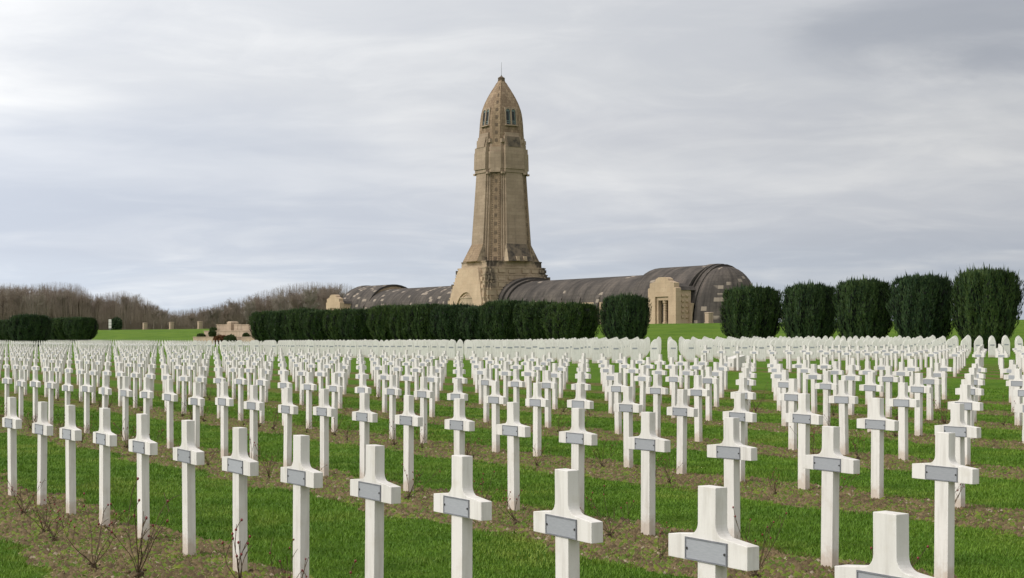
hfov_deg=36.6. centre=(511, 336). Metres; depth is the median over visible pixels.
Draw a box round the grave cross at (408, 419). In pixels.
[395,395,422,491]
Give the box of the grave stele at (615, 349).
[612,340,619,362]
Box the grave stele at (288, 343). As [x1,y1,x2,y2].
[287,340,290,355]
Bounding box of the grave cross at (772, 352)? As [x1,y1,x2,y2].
[768,346,777,367]
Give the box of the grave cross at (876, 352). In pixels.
[871,346,881,370]
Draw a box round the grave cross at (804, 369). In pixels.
[797,360,810,393]
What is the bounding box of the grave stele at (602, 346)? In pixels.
[598,340,603,352]
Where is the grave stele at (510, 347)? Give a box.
[506,340,513,361]
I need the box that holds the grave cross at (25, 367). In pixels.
[22,358,28,394]
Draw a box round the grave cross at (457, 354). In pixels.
[453,353,462,367]
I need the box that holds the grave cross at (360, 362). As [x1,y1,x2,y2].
[356,358,366,395]
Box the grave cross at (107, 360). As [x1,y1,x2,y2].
[104,355,111,387]
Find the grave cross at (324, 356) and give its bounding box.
[321,351,326,376]
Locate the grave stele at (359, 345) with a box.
[357,340,361,354]
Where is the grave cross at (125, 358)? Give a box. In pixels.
[123,352,127,375]
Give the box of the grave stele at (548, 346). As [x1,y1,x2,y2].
[545,340,551,358]
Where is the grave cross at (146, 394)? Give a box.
[139,377,153,436]
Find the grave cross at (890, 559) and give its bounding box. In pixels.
[835,511,934,577]
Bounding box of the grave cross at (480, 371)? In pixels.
[475,361,483,403]
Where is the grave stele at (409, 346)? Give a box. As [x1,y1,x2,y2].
[406,339,412,357]
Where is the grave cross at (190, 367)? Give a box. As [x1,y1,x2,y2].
[187,358,194,394]
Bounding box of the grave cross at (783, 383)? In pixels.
[774,370,788,426]
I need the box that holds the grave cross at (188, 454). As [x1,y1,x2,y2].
[173,420,204,555]
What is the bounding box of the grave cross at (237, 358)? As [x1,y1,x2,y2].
[234,352,240,377]
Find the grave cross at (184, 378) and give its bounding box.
[178,366,189,413]
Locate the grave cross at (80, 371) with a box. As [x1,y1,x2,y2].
[77,361,84,401]
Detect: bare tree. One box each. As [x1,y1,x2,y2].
[0,287,12,319]
[5,288,29,314]
[6,285,29,315]
[23,284,53,314]
[31,288,56,317]
[47,291,73,317]
[53,283,73,315]
[59,288,88,316]
[85,293,105,329]
[106,299,119,318]
[114,292,140,329]
[118,295,140,329]
[137,303,148,322]
[145,304,158,322]
[148,308,160,324]
[158,309,168,326]
[185,312,195,326]
[204,309,215,324]
[210,306,223,326]
[221,306,233,323]
[223,298,243,321]
[240,304,255,323]
[243,299,255,320]
[254,294,275,312]
[269,288,290,310]
[287,286,312,307]
[287,293,307,308]
[299,286,319,308]
[316,285,340,309]
[319,285,341,295]
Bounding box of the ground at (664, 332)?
[0,320,1023,577]
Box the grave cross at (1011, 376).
[1004,364,1022,411]
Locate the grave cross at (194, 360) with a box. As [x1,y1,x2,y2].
[192,353,197,381]
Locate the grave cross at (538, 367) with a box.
[532,358,543,382]
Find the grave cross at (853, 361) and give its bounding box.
[845,358,860,394]
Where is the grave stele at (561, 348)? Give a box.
[557,340,565,361]
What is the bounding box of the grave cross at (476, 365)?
[472,357,478,392]
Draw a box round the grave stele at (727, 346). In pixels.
[723,340,730,356]
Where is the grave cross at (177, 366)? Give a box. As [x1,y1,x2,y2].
[174,358,181,393]
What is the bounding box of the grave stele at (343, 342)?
[341,340,345,356]
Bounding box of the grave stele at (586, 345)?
[582,339,587,358]
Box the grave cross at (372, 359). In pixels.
[369,352,374,378]
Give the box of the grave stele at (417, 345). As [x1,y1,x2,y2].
[414,339,420,358]
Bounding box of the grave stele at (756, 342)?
[753,340,758,359]
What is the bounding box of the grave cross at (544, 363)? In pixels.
[540,355,549,381]
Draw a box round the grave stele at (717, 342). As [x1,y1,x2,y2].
[716,339,719,358]
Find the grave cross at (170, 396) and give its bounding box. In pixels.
[162,379,177,448]
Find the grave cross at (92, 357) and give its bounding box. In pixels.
[90,351,94,375]
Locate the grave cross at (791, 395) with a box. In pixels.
[779,379,797,449]
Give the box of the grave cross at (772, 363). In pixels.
[767,356,775,391]
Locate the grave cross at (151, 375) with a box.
[145,364,155,409]
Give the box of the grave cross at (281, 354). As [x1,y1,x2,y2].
[278,352,284,380]
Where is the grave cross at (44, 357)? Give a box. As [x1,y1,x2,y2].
[42,353,45,381]
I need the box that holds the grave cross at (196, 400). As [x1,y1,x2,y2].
[188,382,204,448]
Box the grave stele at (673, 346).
[669,340,677,361]
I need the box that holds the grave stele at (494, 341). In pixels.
[492,339,496,358]
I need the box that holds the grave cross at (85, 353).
[83,351,86,372]
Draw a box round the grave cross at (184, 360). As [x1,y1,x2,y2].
[181,353,187,365]
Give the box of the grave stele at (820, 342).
[817,339,824,359]
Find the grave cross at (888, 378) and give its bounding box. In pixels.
[878,366,899,416]
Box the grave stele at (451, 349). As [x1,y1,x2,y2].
[447,340,454,359]
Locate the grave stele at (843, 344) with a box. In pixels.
[840,339,847,359]
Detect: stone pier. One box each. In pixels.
[142,323,147,329]
[169,322,173,328]
[197,321,202,328]
[704,312,713,322]
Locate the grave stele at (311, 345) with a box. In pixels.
[308,340,314,355]
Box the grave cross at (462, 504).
[434,455,491,577]
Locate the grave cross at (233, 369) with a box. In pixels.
[229,360,237,398]
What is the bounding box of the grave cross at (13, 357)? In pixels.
[11,352,14,378]
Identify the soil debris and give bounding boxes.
[0,402,1023,577]
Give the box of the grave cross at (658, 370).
[652,361,666,403]
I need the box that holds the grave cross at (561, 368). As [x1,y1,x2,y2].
[558,359,567,397]
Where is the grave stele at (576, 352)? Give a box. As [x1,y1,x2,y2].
[572,340,580,362]
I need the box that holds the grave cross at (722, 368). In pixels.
[719,359,728,397]
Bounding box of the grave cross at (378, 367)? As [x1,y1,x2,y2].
[373,358,381,396]
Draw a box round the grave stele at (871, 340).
[869,338,873,356]
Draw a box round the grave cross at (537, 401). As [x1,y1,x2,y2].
[525,383,548,456]
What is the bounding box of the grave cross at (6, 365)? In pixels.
[3,358,9,368]
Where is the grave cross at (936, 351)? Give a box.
[934,346,941,362]
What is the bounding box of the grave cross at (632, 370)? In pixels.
[625,360,639,401]
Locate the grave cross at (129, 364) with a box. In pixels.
[125,356,132,389]
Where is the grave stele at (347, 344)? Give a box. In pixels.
[345,340,350,353]
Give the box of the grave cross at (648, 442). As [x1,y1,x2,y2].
[627,412,669,535]
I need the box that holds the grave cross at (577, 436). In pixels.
[559,408,596,512]
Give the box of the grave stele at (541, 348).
[537,340,545,361]
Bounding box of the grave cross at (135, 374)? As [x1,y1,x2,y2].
[130,364,139,407]
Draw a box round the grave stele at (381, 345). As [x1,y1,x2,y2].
[379,340,383,356]
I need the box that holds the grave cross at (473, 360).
[470,354,479,384]
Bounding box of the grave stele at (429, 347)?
[427,340,430,352]
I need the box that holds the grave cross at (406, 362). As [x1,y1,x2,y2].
[402,355,411,365]
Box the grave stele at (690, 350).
[687,340,694,361]
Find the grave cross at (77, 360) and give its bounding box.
[75,354,80,384]
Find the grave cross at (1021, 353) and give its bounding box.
[1019,347,1023,374]
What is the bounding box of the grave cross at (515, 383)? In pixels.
[508,370,524,420]
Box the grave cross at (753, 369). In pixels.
[741,359,755,371]
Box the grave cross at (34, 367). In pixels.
[31,359,38,369]
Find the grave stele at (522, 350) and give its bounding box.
[520,340,525,359]
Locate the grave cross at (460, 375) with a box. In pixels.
[452,367,466,392]
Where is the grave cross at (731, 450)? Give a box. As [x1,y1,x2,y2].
[707,417,756,539]
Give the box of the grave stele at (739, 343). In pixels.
[737,340,741,354]
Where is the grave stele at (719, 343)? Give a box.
[718,339,722,359]
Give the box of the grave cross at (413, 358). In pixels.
[409,353,417,381]
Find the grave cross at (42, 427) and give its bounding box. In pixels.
[32,402,52,504]
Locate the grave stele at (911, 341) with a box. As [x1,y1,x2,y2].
[908,339,913,357]
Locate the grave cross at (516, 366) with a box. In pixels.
[510,357,522,369]
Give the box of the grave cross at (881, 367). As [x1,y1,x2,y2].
[874,358,885,396]
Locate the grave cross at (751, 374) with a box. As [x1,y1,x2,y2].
[739,363,756,408]
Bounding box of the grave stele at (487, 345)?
[484,339,491,356]
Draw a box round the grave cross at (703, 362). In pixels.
[699,355,708,388]
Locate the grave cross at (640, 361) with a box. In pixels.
[635,354,645,385]
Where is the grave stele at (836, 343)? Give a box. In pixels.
[832,340,839,358]
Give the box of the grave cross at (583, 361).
[577,359,589,371]
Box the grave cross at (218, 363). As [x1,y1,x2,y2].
[214,359,223,371]
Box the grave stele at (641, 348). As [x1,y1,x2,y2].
[638,339,642,358]
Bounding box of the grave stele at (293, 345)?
[289,340,295,352]
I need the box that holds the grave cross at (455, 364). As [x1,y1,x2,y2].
[453,356,463,366]
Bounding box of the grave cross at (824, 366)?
[817,357,832,370]
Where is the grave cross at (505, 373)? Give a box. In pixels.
[499,362,512,405]
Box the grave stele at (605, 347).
[601,340,606,356]
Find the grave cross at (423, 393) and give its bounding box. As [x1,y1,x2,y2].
[414,377,433,443]
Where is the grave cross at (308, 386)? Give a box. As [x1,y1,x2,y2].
[301,372,316,428]
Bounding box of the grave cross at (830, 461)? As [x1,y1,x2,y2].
[802,426,859,568]
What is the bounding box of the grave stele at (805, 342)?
[802,340,808,359]
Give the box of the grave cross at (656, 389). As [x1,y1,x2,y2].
[646,374,667,436]
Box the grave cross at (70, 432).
[59,405,81,514]
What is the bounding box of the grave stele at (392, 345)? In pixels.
[389,340,395,357]
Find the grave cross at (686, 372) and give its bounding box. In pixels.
[679,361,694,404]
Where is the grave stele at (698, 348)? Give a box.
[697,339,700,356]
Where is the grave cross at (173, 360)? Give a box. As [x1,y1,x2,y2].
[170,353,175,381]
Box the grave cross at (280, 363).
[278,356,286,367]
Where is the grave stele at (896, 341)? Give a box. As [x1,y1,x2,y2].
[894,339,899,357]
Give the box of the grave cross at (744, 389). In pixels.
[731,378,755,444]
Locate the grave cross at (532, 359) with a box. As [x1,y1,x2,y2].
[528,352,535,380]
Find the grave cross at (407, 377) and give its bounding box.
[401,365,414,394]
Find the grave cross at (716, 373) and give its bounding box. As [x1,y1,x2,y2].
[712,362,723,406]
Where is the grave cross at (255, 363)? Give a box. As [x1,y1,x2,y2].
[251,355,258,384]
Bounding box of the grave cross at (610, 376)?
[603,365,613,413]
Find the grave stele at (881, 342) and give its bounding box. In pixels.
[879,340,884,357]
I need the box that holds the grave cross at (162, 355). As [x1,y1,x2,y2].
[159,353,163,380]
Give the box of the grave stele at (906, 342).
[903,339,909,359]
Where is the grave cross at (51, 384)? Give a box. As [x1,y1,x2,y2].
[46,371,56,424]
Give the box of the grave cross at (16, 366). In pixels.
[13,358,19,393]
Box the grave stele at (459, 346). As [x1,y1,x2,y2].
[456,340,463,358]
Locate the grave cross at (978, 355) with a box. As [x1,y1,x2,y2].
[972,348,984,358]
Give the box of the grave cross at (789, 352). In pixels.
[785,346,794,371]
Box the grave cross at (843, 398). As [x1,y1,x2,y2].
[829,380,857,454]
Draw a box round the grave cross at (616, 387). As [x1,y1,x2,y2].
[607,373,623,433]
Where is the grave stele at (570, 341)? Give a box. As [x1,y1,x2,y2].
[568,339,572,359]
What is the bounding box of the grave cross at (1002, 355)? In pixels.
[995,348,1008,377]
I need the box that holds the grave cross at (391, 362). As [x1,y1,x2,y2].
[387,355,394,374]
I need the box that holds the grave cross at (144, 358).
[142,352,146,376]
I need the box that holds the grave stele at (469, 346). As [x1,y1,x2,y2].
[466,340,472,359]
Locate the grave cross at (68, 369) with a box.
[65,360,72,383]
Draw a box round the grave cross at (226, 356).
[224,351,228,377]
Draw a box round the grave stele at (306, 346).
[305,340,309,352]
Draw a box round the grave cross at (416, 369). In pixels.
[410,360,422,399]
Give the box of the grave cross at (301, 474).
[281,435,322,577]
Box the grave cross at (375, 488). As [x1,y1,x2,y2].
[350,444,400,577]
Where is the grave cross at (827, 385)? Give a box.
[815,371,838,425]
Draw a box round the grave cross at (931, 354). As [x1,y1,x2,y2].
[925,348,937,371]
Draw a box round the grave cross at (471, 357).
[469,351,474,377]
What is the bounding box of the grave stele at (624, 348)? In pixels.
[622,340,625,356]
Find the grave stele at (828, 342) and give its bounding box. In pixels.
[824,339,831,360]
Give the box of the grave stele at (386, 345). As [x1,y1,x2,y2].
[384,340,389,357]
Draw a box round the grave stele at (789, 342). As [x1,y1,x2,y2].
[786,339,791,348]
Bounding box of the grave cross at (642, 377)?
[634,365,651,415]
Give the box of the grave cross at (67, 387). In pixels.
[62,373,72,404]
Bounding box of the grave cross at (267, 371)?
[264,361,270,401]
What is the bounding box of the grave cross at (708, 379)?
[702,367,718,420]
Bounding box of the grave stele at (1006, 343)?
[1003,337,1009,356]
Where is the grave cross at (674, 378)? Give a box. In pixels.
[665,366,683,417]
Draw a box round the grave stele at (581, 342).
[579,340,584,358]
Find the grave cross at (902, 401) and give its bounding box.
[887,382,919,460]
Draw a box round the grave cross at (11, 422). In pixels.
[2,397,21,495]
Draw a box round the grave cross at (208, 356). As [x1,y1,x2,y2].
[206,351,209,375]
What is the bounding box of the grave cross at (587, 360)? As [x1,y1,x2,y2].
[579,353,588,362]
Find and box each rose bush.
[4,469,45,514]
[21,489,62,533]
[22,412,37,428]
[35,506,70,540]
[59,492,124,568]
[76,416,91,442]
[98,477,178,577]
[113,419,136,448]
[127,424,166,456]
[175,394,189,416]
[184,389,206,418]
[198,447,217,465]
[203,377,216,400]
[221,518,251,577]
[247,434,259,459]
[256,444,278,478]
[269,538,306,577]
[271,408,278,429]
[301,557,358,577]
[329,409,348,435]
[337,424,356,439]
[384,420,397,444]
[402,464,441,499]
[414,422,432,447]
[465,436,479,455]
[468,439,489,457]
[473,471,497,499]
[479,485,521,524]
[530,447,549,465]
[552,411,568,432]
[580,485,633,536]
[592,442,616,466]
[657,453,682,483]
[658,522,671,558]
[732,500,786,576]
[749,382,767,411]
[768,468,779,494]
[790,424,815,453]
[822,399,838,415]
[849,430,864,459]
[864,545,928,566]
[929,389,950,423]
[933,398,950,424]
[934,462,970,502]
[986,396,1015,425]
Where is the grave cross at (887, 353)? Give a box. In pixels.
[882,347,893,365]
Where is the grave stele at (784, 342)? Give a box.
[782,340,786,358]
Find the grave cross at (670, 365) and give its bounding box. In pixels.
[665,357,677,394]
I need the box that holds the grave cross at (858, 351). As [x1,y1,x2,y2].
[853,346,863,370]
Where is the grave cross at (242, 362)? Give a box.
[238,355,245,386]
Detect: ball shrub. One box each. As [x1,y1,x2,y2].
[197,333,205,336]
[208,330,216,336]
[242,332,249,336]
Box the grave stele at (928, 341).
[925,337,930,353]
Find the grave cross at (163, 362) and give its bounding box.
[160,357,165,392]
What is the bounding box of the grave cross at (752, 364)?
[742,356,755,366]
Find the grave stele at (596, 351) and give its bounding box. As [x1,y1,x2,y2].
[592,340,600,362]
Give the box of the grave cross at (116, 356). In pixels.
[114,351,117,377]
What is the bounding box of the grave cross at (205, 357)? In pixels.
[204,354,208,383]
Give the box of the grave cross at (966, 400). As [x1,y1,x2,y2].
[948,385,982,465]
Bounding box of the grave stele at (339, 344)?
[337,340,341,356]
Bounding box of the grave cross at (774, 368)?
[768,360,783,400]
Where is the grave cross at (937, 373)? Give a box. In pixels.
[933,363,946,408]
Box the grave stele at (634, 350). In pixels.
[631,340,638,359]
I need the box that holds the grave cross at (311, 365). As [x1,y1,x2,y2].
[307,357,316,391]
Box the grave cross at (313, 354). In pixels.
[310,351,316,375]
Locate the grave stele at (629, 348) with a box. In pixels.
[628,340,630,356]
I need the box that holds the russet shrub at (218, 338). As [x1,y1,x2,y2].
[213,335,225,343]
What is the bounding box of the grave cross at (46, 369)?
[42,359,49,396]
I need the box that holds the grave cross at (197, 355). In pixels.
[196,350,200,375]
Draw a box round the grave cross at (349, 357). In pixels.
[347,352,351,377]
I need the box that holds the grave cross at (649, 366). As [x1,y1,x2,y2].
[644,357,654,386]
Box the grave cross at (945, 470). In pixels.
[912,432,978,577]
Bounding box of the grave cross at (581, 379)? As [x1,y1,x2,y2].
[571,371,590,389]
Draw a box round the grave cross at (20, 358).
[18,352,22,369]
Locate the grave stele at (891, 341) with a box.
[888,339,895,359]
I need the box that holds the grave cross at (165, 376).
[161,365,171,410]
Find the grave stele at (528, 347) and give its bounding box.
[525,340,532,358]
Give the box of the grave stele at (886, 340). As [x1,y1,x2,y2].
[884,338,889,346]
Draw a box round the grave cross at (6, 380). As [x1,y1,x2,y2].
[2,368,11,416]
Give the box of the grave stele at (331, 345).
[328,340,334,357]
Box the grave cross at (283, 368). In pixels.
[278,361,288,403]
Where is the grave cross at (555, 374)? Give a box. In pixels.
[551,363,562,408]
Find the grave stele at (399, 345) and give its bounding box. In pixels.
[396,339,402,357]
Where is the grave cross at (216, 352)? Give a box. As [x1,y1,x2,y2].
[213,351,217,376]
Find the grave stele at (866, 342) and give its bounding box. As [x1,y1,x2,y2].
[863,339,869,358]
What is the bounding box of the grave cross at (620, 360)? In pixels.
[616,353,622,384]
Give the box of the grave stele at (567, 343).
[564,340,569,358]
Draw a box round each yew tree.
[0,319,10,340]
[6,312,52,346]
[50,316,60,340]
[53,317,74,340]
[62,316,98,340]
[248,309,281,341]
[264,308,291,342]
[281,306,317,340]
[298,308,331,340]
[321,307,351,340]
[337,307,373,340]
[365,302,401,340]
[386,303,420,339]
[403,302,444,339]
[429,301,478,343]
[453,306,486,339]
[478,298,530,339]
[512,299,560,339]
[538,300,600,339]
[597,291,651,339]
[719,282,783,338]
[779,279,837,338]
[831,274,893,340]
[885,270,954,340]
[949,262,1023,350]
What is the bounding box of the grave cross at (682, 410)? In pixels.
[667,389,697,473]
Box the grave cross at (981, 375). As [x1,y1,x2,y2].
[964,364,984,401]
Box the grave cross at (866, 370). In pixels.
[859,361,876,404]
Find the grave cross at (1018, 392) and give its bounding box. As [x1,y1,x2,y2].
[1012,375,1023,442]
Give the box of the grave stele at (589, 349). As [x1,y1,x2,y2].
[587,339,591,359]
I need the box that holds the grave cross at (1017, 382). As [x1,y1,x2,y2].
[1006,369,1022,425]
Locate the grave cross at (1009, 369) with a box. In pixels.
[1002,360,1014,402]
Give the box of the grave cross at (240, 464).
[222,427,258,571]
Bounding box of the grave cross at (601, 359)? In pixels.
[597,353,603,383]
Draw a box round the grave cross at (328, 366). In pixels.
[323,357,332,391]
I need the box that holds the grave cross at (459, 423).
[445,398,474,454]
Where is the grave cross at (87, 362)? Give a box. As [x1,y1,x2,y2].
[84,354,90,372]
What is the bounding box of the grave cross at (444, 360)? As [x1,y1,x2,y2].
[442,354,447,382]
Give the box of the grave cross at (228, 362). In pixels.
[225,355,231,385]
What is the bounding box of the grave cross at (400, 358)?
[396,352,403,380]
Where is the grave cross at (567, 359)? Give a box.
[564,353,570,381]
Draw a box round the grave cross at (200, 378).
[195,366,206,415]
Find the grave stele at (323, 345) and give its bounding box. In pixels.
[321,340,325,356]
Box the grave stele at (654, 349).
[650,340,658,362]
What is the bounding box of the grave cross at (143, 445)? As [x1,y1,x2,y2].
[129,413,157,540]
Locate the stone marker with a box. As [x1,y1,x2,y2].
[727,355,744,369]
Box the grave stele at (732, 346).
[731,339,735,355]
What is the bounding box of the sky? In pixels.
[0,0,1023,319]
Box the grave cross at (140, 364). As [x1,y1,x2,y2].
[137,356,143,390]
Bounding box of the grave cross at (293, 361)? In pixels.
[290,353,295,381]
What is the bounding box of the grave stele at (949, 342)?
[946,339,953,358]
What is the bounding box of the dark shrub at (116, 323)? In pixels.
[111,317,122,329]
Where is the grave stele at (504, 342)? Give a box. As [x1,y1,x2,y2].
[502,340,506,357]
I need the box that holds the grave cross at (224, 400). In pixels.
[215,382,233,457]
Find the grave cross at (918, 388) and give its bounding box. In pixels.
[908,373,931,435]
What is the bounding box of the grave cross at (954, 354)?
[949,348,961,376]
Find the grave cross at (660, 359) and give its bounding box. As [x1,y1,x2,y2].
[655,354,665,364]
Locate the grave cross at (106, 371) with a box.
[102,362,111,404]
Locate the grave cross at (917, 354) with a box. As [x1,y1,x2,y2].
[912,346,920,371]
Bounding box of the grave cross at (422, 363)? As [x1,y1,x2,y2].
[419,356,428,376]
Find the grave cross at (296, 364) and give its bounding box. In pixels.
[293,356,299,390]
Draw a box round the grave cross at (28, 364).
[27,353,30,379]
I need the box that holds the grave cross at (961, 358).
[960,346,965,370]
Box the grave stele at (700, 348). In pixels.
[699,339,702,357]
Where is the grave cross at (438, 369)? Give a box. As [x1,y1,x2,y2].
[435,360,442,400]
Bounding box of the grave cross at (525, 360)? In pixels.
[521,355,527,386]
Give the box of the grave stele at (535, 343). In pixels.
[532,339,537,357]
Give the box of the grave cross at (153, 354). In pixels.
[150,352,155,379]
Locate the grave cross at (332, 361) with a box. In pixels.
[330,354,336,383]
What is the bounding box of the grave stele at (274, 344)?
[271,340,276,356]
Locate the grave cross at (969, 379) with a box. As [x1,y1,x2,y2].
[955,374,983,439]
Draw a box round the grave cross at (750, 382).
[736,368,755,422]
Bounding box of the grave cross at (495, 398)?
[484,381,506,451]
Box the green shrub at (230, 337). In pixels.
[223,334,236,341]
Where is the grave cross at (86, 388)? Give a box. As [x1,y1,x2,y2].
[80,373,92,433]
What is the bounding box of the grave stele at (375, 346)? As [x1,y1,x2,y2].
[372,339,378,357]
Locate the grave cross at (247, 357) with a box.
[244,352,250,378]
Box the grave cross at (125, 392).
[118,376,132,440]
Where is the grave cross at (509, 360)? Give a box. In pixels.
[504,354,513,380]
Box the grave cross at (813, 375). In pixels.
[804,364,822,412]
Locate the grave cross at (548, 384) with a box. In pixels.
[539,370,556,427]
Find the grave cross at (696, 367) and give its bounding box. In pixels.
[690,358,702,374]
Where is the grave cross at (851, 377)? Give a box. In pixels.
[841,365,861,414]
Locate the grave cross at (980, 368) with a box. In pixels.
[975,359,986,400]
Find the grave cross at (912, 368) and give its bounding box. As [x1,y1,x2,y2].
[905,359,920,397]
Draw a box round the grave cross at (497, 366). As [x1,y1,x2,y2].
[491,357,502,380]
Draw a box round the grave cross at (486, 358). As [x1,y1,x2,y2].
[483,351,488,367]
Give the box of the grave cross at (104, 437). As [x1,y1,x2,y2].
[93,408,116,526]
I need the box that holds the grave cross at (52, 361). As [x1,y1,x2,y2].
[50,354,54,370]
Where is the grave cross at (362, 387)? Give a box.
[355,374,370,434]
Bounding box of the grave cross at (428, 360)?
[425,353,432,375]
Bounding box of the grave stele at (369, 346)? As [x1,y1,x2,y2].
[366,340,371,357]
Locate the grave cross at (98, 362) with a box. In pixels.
[95,355,101,386]
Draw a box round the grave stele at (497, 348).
[494,340,501,360]
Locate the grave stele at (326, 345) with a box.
[325,340,329,356]
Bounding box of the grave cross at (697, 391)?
[687,375,709,441]
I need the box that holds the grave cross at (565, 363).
[558,355,569,388]
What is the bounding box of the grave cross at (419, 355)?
[415,350,421,375]
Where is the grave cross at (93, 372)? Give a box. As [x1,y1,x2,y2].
[89,362,97,402]
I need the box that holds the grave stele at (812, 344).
[808,340,815,360]
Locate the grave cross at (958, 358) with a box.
[952,346,963,372]
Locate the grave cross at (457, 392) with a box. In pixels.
[447,379,467,400]
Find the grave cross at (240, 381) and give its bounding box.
[234,368,246,420]
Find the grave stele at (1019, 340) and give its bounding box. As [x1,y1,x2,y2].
[1016,337,1022,345]
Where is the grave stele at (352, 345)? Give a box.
[349,340,356,357]
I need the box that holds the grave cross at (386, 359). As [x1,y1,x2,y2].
[382,352,389,372]
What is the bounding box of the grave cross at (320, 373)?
[315,362,326,403]
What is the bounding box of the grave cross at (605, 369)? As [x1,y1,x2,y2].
[600,360,608,400]
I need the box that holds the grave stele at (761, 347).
[757,340,765,360]
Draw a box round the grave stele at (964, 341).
[960,339,967,357]
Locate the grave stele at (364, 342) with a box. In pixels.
[362,339,366,356]
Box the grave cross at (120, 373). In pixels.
[115,363,124,405]
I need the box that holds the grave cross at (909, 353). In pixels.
[904,347,915,371]
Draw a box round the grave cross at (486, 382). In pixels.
[478,368,494,421]
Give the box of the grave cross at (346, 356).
[342,354,349,384]
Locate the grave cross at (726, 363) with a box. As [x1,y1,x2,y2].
[723,356,731,389]
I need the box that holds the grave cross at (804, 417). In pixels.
[785,393,822,489]
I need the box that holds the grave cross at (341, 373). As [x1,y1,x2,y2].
[334,363,345,408]
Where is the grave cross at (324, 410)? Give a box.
[313,389,335,475]
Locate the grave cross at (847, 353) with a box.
[842,347,852,373]
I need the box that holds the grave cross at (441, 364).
[439,356,445,390]
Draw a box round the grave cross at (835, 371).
[827,361,843,394]
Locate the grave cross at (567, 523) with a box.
[533,468,602,577]
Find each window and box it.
[480,107,490,127]
[504,107,517,125]
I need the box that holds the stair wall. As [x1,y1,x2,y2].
[193,321,254,343]
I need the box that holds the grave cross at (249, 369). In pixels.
[244,360,253,400]
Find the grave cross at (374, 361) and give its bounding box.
[371,355,376,386]
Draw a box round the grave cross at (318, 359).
[315,353,322,382]
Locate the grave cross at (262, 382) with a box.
[256,368,268,422]
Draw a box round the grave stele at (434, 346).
[431,340,437,358]
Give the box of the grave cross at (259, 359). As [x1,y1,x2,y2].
[257,352,262,378]
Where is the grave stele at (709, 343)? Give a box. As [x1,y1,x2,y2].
[705,340,712,361]
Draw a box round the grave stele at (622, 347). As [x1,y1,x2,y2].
[620,340,623,356]
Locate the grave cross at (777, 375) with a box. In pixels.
[771,364,782,410]
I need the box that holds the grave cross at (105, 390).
[99,375,111,407]
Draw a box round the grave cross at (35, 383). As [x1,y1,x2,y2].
[30,370,40,422]
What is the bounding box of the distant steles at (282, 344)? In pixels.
[192,336,810,355]
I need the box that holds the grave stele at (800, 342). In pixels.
[798,339,801,356]
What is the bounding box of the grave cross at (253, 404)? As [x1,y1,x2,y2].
[244,385,263,460]
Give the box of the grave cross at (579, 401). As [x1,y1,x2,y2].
[567,384,593,461]
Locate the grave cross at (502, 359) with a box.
[499,352,506,379]
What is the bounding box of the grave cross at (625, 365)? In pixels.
[619,357,629,385]
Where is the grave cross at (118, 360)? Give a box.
[115,356,122,388]
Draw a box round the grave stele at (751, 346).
[750,340,754,358]
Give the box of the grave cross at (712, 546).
[668,485,758,577]
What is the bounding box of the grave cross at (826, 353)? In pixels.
[822,346,831,369]
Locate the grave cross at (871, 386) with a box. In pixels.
[859,372,883,431]
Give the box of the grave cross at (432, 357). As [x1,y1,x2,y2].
[430,351,435,365]
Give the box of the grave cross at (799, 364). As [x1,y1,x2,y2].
[792,357,802,392]
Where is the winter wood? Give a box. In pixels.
[0,282,354,329]
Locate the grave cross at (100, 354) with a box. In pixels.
[99,351,102,376]
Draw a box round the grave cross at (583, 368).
[575,364,590,410]
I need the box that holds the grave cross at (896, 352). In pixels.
[891,346,901,370]
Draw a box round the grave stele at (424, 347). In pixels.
[421,339,427,358]
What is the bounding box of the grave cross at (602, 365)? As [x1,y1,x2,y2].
[599,357,610,391]
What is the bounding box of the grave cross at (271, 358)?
[269,352,273,379]
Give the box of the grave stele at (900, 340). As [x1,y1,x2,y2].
[898,338,902,356]
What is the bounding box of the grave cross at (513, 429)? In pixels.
[496,402,530,510]
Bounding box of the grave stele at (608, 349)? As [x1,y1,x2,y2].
[605,340,609,359]
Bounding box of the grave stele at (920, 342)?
[917,339,924,358]
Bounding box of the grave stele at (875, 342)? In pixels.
[872,339,879,359]
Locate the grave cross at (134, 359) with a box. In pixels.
[131,352,136,363]
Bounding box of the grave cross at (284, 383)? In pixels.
[278,371,291,425]
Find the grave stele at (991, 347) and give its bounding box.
[988,338,995,356]
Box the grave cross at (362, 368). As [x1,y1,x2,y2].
[356,364,368,378]
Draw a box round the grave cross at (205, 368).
[202,359,208,395]
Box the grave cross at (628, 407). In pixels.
[614,386,642,467]
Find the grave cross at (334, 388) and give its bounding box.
[327,373,342,431]
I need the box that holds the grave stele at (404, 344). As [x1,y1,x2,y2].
[402,340,406,354]
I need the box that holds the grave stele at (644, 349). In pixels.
[642,339,645,356]
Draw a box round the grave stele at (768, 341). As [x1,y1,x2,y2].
[766,339,770,358]
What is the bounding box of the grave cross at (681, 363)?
[675,355,684,387]
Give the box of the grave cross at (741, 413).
[723,393,756,480]
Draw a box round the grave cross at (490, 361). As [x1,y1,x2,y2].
[486,354,494,379]
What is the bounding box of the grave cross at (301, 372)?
[296,362,306,404]
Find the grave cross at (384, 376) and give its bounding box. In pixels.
[378,365,388,412]
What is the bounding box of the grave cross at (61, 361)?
[59,354,63,382]
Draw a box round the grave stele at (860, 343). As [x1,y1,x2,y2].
[856,339,863,359]
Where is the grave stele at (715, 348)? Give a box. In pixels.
[714,339,717,357]
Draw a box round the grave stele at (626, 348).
[623,339,627,358]
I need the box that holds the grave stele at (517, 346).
[513,339,520,356]
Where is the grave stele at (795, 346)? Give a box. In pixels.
[792,339,799,360]
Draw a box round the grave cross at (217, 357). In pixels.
[214,354,221,384]
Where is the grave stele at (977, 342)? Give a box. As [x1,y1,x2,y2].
[974,338,981,357]

